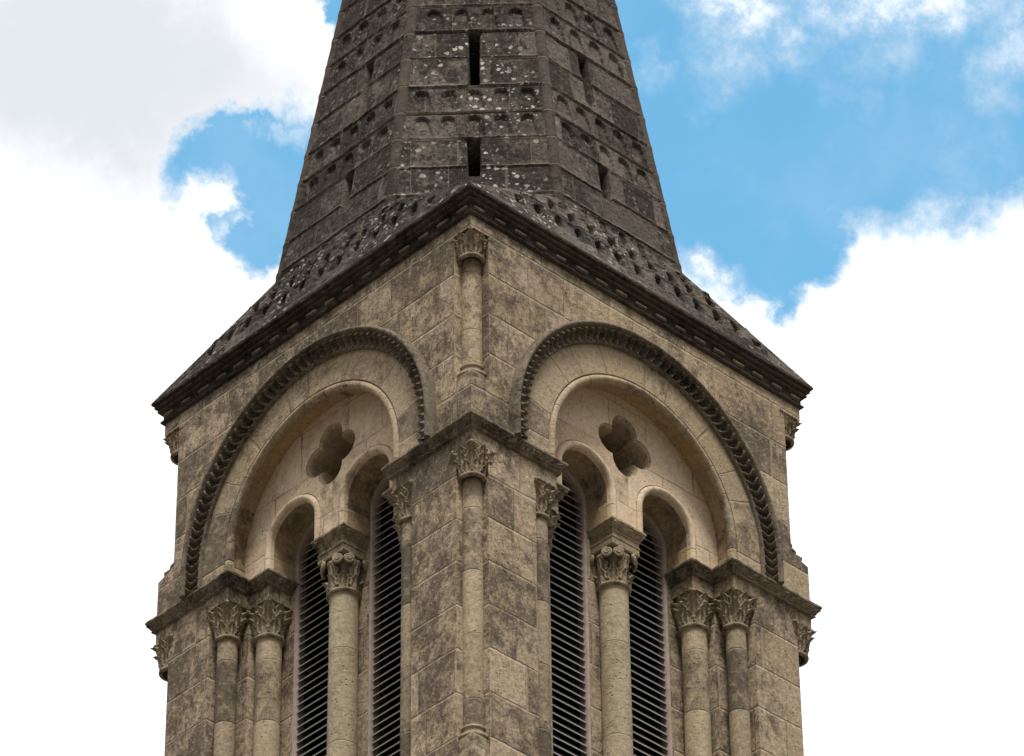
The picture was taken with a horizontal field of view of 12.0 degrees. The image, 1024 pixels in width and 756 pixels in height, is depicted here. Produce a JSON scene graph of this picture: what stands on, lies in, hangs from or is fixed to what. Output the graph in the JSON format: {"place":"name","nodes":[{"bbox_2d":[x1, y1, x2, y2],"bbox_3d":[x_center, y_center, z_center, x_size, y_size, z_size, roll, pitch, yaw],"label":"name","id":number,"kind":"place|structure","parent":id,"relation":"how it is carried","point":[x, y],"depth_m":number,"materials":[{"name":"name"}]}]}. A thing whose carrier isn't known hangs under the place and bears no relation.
{"place":"outdoors","nodes":[
{"label":"outdoors","id":0,"kind":"place"},
{"bbox_2d":[145,0,821,755],"bbox_3d":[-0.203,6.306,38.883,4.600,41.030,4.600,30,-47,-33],"label":"church tower","id":1,"kind":"structure","parent":0,"point":[477,406],"depth_m":41.65,"materials":[{"name":"stone"}]},
{"bbox_2d":[292,522,328,755],"bbox_3d":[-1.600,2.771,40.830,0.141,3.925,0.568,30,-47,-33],"label":"louvred window","id":2,"kind":"structure","parent":1,"relation":"in","point":[303,549],"depth_m":41.31,"materials":[{"name":"grey wood"}]},
{"bbox_2d":[368,476,400,755],"bbox_3d":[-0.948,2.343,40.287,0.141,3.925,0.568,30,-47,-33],"label":"louvred window","id":3,"kind":"structure","parent":1,"relation":"in","point":[377,500],"depth_m":40.63,"materials":[{"name":"grey wood"}]},
{"bbox_2d":[550,469,591,755],"bbox_3d":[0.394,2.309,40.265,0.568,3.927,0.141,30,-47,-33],"label":"louvred window","id":4,"kind":"structure","parent":1,"relation":"in","point":[568,478],"depth_m":40.56,"materials":[{"name":"grey wood"}]},
{"bbox_2d":[629,512,672,755],"bbox_3d":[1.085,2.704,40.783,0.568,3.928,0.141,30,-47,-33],"label":"louvred window","id":5,"kind":"structure","parent":1,"relation":"in","point":[651,527],"depth_m":41.22,"materials":[{"name":"grey wood"}]},
{"bbox_2d":[0,0,1023,755],"label":"sky","id":6,"kind":"structure","parent":0,"point":[843,179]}
]}

